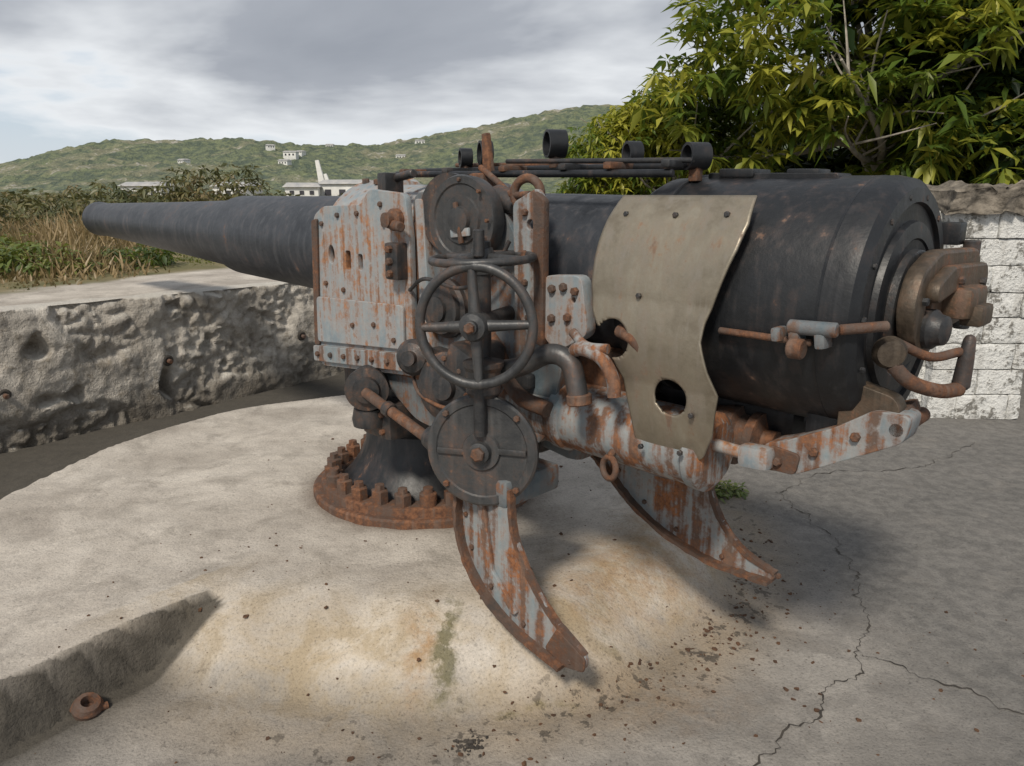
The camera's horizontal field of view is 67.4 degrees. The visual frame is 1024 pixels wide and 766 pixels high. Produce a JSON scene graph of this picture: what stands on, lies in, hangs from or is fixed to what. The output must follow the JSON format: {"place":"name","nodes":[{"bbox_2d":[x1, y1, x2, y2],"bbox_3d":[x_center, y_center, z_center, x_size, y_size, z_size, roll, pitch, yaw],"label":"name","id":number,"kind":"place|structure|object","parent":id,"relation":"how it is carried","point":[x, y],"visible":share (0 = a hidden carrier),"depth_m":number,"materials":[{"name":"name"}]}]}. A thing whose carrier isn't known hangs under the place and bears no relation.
{"place":"outdoors","nodes":[
{"label":"outdoors","id":0,"kind":"place"},
{"bbox_2d":[0,104,838,195],"bbox_3d":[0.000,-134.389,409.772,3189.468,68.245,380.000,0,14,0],"label":"hills","id":1,"kind":"structure","parent":0,"point":[116,161],"depth_m":441.63,"materials":[{"name":"green plant"}]},
{"bbox_2d":[178,160,189,162],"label":"walls","id":2,"kind":"structure","parent":1,"relation":"on","point":[186,161],"depth_m":409.83,"materials":[{"name":"white paint"}]},
{"bbox_2d":[265,145,274,150],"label":"walls","id":3,"kind":"structure","parent":1,"relation":"on","point":[269,148],"depth_m":481.43,"materials":[{"name":"white paint"}]},
{"bbox_2d":[278,161,291,164],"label":"walls","id":4,"kind":"structure","parent":1,"relation":"on","point":[288,163],"depth_m":379.99,"materials":[{"name":"white paint"}]},
{"bbox_2d":[283,152,298,159],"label":"walls","id":5,"kind":"structure","parent":1,"relation":"on","point":[292,157],"depth_m":427.07,"materials":[{"name":"white paint"}]},
{"bbox_2d":[0,0,894,163],"label":"sky","id":6,"kind":"structure","parent":0,"point":[74,73],"materials":[{"name":"grey"}]},
{"bbox_2d":[0,203,1023,765],"bbox_3d":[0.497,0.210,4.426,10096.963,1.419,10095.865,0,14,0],"label":"ground","id":7,"kind":"structure","parent":0,"point":[90,521],"depth_m":3.01,"materials":[{"name":"concrete"}]},
{"bbox_2d":[0,215,146,246],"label":"shrub","id":8,"kind":"object","parent":7,"relation":"on","point":[45,220],"visible":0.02,"depth_m":12.55,"materials":[{"name":"green plant"}]},
{"bbox_2d":[0,201,169,290],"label":"tall grass","id":9,"kind":"structure","parent":7,"relation":"on","point":[90,245],"depth_m":8.35,"materials":[{"name":"beige plant"}]},
{"bbox_2d":[0,232,176,277],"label":"green bush","id":10,"kind":"object","parent":7,"relation":"on","point":[159,259],"visible":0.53,"depth_m":8.05,"materials":[{"name":"green plant"}]},
{"bbox_2d":[70,692,108,720],"bbox_3d":[-1.445,1.100,2.619,0.108,0.079,0.108,-13,19,-43],"label":"rusty pipe stub","id":11,"kind":"object","parent":7,"relation":"on","point":[86,706],"visible":1,"depth_m":2.59,"materials":[{"name":"metal"}]},
{"bbox_2d":[55,248,214,278],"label":"short grass","id":12,"kind":"structure","parent":7,"relation":"on","point":[190,259],"depth_m":9.45,"materials":[{"name":"green plant"}]},
{"bbox_2d":[0,162,275,226],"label":"scrub thicket","id":13,"kind":"object","parent":7,"relation":"on","point":[24,204],"visible":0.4,"depth_m":18.58,"materials":[{"name":"green plant"}]},
{"bbox_2d":[120,186,173,194],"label":"walls","id":14,"kind":"structure","parent":7,"relation":"on","point":[129,187],"depth_m":128.49,"materials":[{"name":"white paint"}]},
{"bbox_2d":[118,182,173,185],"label":"roof","id":15,"kind":"structure","parent":14,"relation":"on","point":[139,184],"depth_m":128.76,"materials":[{"name":"grey concrete"}]},
{"bbox_2d":[0,281,344,452],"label":"parapet wall","id":16,"kind":"structure","parent":7,"relation":"on","point":[72,368],"depth_m":5.95,"materials":[{"name":"stone"}]},
{"bbox_2d":[0,389,11,396],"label":"anchor hole rim","id":17,"kind":"object","parent":16,"relation":"attached to","point":[2,391],"visible":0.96,"depth_m":5.18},
{"bbox_2d":[3,393,9,398],"bbox_3d":[-3.448,0.078,5.202,0.138,0.049,0.036,10,17,36],"label":"anchor pipe","id":18,"kind":"object","parent":16,"relation":"attached to","point":[6,396],"visible":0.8,"depth_m":5.16,"materials":[{"name":"brown metal"}]},
{"bbox_2d":[163,355,173,365],"bbox_3d":[-2.725,-0.178,6.087,0.064,0.088,0.076,0,14,0],"label":"anchor hole rim","id":19,"kind":"object","parent":16,"relation":"attached to","point":[166,358],"visible":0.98,"depth_m":6.07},
{"bbox_2d":[297,331,305,339],"bbox_3d":[-1.943,-0.435,7.092,0.064,0.088,0.076,0,14,0],"label":"anchor hole rim","id":20,"kind":"object","parent":16,"relation":"attached to","point":[299,335],"visible":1,"depth_m":7.07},
{"bbox_2d":[212,186,262,195],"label":"walls","id":21,"kind":"structure","parent":7,"relation":"on","point":[247,191],"depth_m":124.25,"materials":[{"name":"white paint"}]},
{"bbox_2d":[211,182,265,186],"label":"roof","id":22,"kind":"structure","parent":21,"relation":"on","point":[239,184],"depth_m":124.27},
{"bbox_2d":[0,188,574,202],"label":"distant trees","id":23,"kind":"object","parent":7,"relation":"on","point":[86,195],"visible":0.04,"depth_m":71.45,"materials":[{"name":"green plant"}]},
{"bbox_2d":[285,187,319,195],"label":"walls","id":24,"kind":"structure","parent":7,"relation":"on","point":[306,190],"depth_m":118.94,"materials":[{"name":"white paint"}]},
{"bbox_2d":[282,183,321,186],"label":"roof","id":25,"kind":"structure","parent":24,"relation":"on","point":[302,185],"depth_m":119.05,"materials":[{"name":"grey concrete"}]},
{"bbox_2d":[315,160,328,181],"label":"white monument","id":26,"kind":"object","parent":7,"relation":"on","point":[321,176],"visible":0.31,"depth_m":142.51,"materials":[{"name":"white concrete"}]},
{"bbox_2d":[320,184,356,195],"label":"walls","id":27,"kind":"structure","parent":7,"relation":"on","point":[334,188],"depth_m":123.82,"materials":[{"name":"white paint"}]},
{"bbox_2d":[325,189,330,194],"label":"window","id":28,"kind":"structure","parent":27,"relation":"attached to","point":[327,191],"depth_m":123.96,"materials":[{"name":"black glass"}]},
{"bbox_2d":[318,180,369,183],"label":"roof","id":29,"kind":"structure","parent":27,"relation":"on","point":[340,181],"depth_m":123.77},
{"bbox_2d":[447,730,487,757],"bbox_3d":[-0.139,1.158,2.476,0.117,0.019,0.112,4,14,15],"label":"gravel patch","id":30,"kind":"object","parent":7,"relation":"on","point":[469,744],"visible":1,"depth_m":2.46,"materials":[{"name":"grey gravel"}]},
{"bbox_2d":[35,438,1023,765],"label":"rust flakes","id":31,"kind":"object","parent":7,"relation":"on","point":[351,758],"visible":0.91,"depth_m":2.89,"materials":[{"name":"brown metal"}]},
{"bbox_2d":[82,129,993,671],"bbox_3d":[-1.090,-0.431,4.493,1.365,1.780,6.722,-11,18,-38],"label":"coastal gun","id":32,"kind":"object","parent":7,"relation":"on","point":[666,355],"visible":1,"depth_m":2.56,"materials":[{"name":"paint"}]},
{"bbox_2d":[450,228,470,237],"bbox_3d":[-0.187,-0.545,2.784,0.102,0.039,0.012,13,19,43],"label":"dial window","id":33,"kind":"structure","parent":32,"relation":"in","point":[466,232],"depth_m":2.76,"materials":[{"name":"white glass"}]},
{"bbox_2d":[551,59,766,194],"bbox_3d":[1.896,-2.626,10.415,2.886,3.164,2.098,0,14,0],"label":"almond tree","id":34,"kind":"object","parent":7,"relation":"on","point":[615,126],"visible":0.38,"depth_m":9.88,"materials":[{"name":"green plant"}]},
{"bbox_2d":[715,479,748,503],"bbox_3d":[1.216,0.647,4.530,0.402,0.177,0.298,0,14,0],"label":"weed tuft","id":35,"kind":"object","parent":7,"relation":"on","point":[740,493],"visible":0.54,"depth_m":4.50,"materials":[{"name":"green plant"}]},
{"bbox_2d":[623,0,1023,185],"bbox_3d":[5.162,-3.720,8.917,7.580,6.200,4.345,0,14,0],"label":"breadfruit tree","id":36,"kind":"object","parent":7,"relation":"on","point":[870,101],"visible":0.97,"depth_m":8.31,"materials":[{"name":"green plant"}]},
{"bbox_2d":[753,443,1023,765],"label":"ground cracks","id":37,"kind":"object","parent":7,"relation":"on","point":[788,726],"visible":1,"depth_m":2.79,"materials":[{"name":"grey concrete"}]},
{"bbox_2d":[906,391,921,402],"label":"side block","id":38,"kind":"structure","parent":7,"relation":"on","point":[913,395],"depth_m":6.16,"materials":[{"name":"white stone"}]},
{"bbox_2d":[920,395,955,417],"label":"front block","id":39,"kind":"structure","parent":7,"relation":"on","point":[940,407],"depth_m":6.03,"materials":[{"name":"white stone"}]},
{"bbox_2d":[923,369,977,393],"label":"front block","id":40,"kind":"structure","parent":39,"relation":"on","point":[941,376],"depth_m":5.97,"materials":[{"name":"white stone"}]},
{"bbox_2d":[925,343,960,368],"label":"front block","id":41,"kind":"structure","parent":40,"relation":"on","point":[949,364],"depth_m":5.94,"materials":[{"name":"white stone"}]},
{"bbox_2d":[947,326,982,343],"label":"front block","id":42,"kind":"structure","parent":41,"relation":"on","point":[957,335],"depth_m":5.89,"materials":[{"name":"white stone"}]},
{"bbox_2d":[920,238,1021,404],"bbox_3d":[3.620,-0.795,7.219,0.700,1.560,2.680,0,14,0],"label":"mortar","id":43,"kind":"object","parent":7,"relation":"on","point":[926,367],"visible":0.12,"depth_m":5.84,"materials":[{"name":"grey concrete"}]},
{"bbox_2d":[926,180,1023,215],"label":"rough stone wall coping","id":44,"kind":"structure","parent":43,"relation":"on","point":[956,197],"depth_m":5.61,"materials":[{"name":"grey stone"}]},
{"bbox_2d":[953,394,1007,418],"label":"front block","id":45,"kind":"structure","parent":7,"relation":"on","point":[980,406],"depth_m":6.01,"materials":[{"name":"white stone"}]},
{"bbox_2d":[974,368,1022,393],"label":"front block","id":46,"kind":"structure","parent":45,"relation":"on","point":[998,381],"depth_m":5.98,"materials":[{"name":"white stone"}]},
{"bbox_2d":[961,343,1014,368],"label":"front block","id":47,"kind":"structure","parent":46,"relation":"on","point":[993,356],"depth_m":5.93,"materials":[{"name":"white stone"}]},
{"bbox_2d":[980,317,1023,343],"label":"front block","id":48,"kind":"structure","parent":47,"relation":"on","point":[1007,330],"depth_m":5.89,"materials":[{"name":"white stone"}]},
{"bbox_2d":[986,292,1022,316],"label":"front block","id":49,"kind":"structure","parent":48,"relation":"on","point":[1006,304],"depth_m":5.83,"materials":[{"name":"white stone"}]},
{"bbox_2d":[989,265,1023,292],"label":"front block","id":50,"kind":"structure","parent":49,"relation":"on","point":[1007,278],"depth_m":5.79,"materials":[{"name":"white stone"}]},
{"bbox_2d":[978,238,1023,265],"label":"front block","id":51,"kind":"structure","parent":50,"relation":"on","point":[1009,252],"depth_m":5.75,"materials":[{"name":"white stone"}]},
{"bbox_2d":[1019,292,1023,317],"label":"front block","id":52,"kind":"structure","parent":48,"relation":"on","point":[1022,310],"depth_m":5.85,"materials":[{"name":"white stone"}]},
{"bbox_2d":[1011,343,1023,368],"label":"front block","id":53,"kind":"structure","parent":46,"relation":"on","point":[1018,361],"depth_m":5.94,"materials":[{"name":"white stone"}]},
{"bbox_2d":[1004,394,1020,418],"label":"front block","id":54,"kind":"structure","parent":7,"relation":"on","point":[1013,407],"depth_m":6.02,"materials":[{"name":"white stone"}]},
{"bbox_2d":[918,366,924,378],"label":"side block","id":55,"kind":"structure","parent":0,"point":[921,373],"depth_m":6.09,"materials":[{"name":"white stone"}]},
{"bbox_3d":[3.265,-1.058,6.064,0.090,0.206,0.421,0,14,0],"label":"side block","id":56,"kind":"object","parent":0,"visible":0},
{"bbox_2d":[940,211,944,221],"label":"side block","id":57,"kind":"structure","parent":56,"relation":"on","point":[942,214],"depth_m":5.80,"materials":[{"name":"white stone"}]},
{"bbox_3d":[3.370,-0.605,5.893,0.227,0.205,0.132,0,14,0],"label":"front block","id":58,"kind":"object","parent":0,"visible":0},
{"bbox_2d":[986,266,992,291],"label":"front block","id":59,"kind":"structure","parent":58,"relation":"on","point":[989,277],"depth_m":5.78,"materials":[{"name":"white stone"}]},
{"bbox_2d":[944,239,977,248],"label":"front block","id":60,"kind":"structure","parent":59,"relation":"on","point":[951,246],"depth_m":5.73,"materials":[{"name":"white stone"}]},
{"bbox_2d":[944,213,999,238],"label":"front block","id":61,"kind":"structure","parent":60,"relation":"on","point":[982,226],"depth_m":5.70,"materials":[{"name":"white stone"}]},
{"bbox_3d":[3.930,-0.989,5.786,0.103,0.201,0.127,0,14,0],"label":"front block","id":62,"kind":"object","parent":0,"visible":0},
{"bbox_2d":[997,211,1023,238],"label":"front block","id":63,"kind":"structure","parent":62,"relation":"on","point":[1010,224],"depth_m":5.69,"materials":[{"name":"white stone"}]}
]}

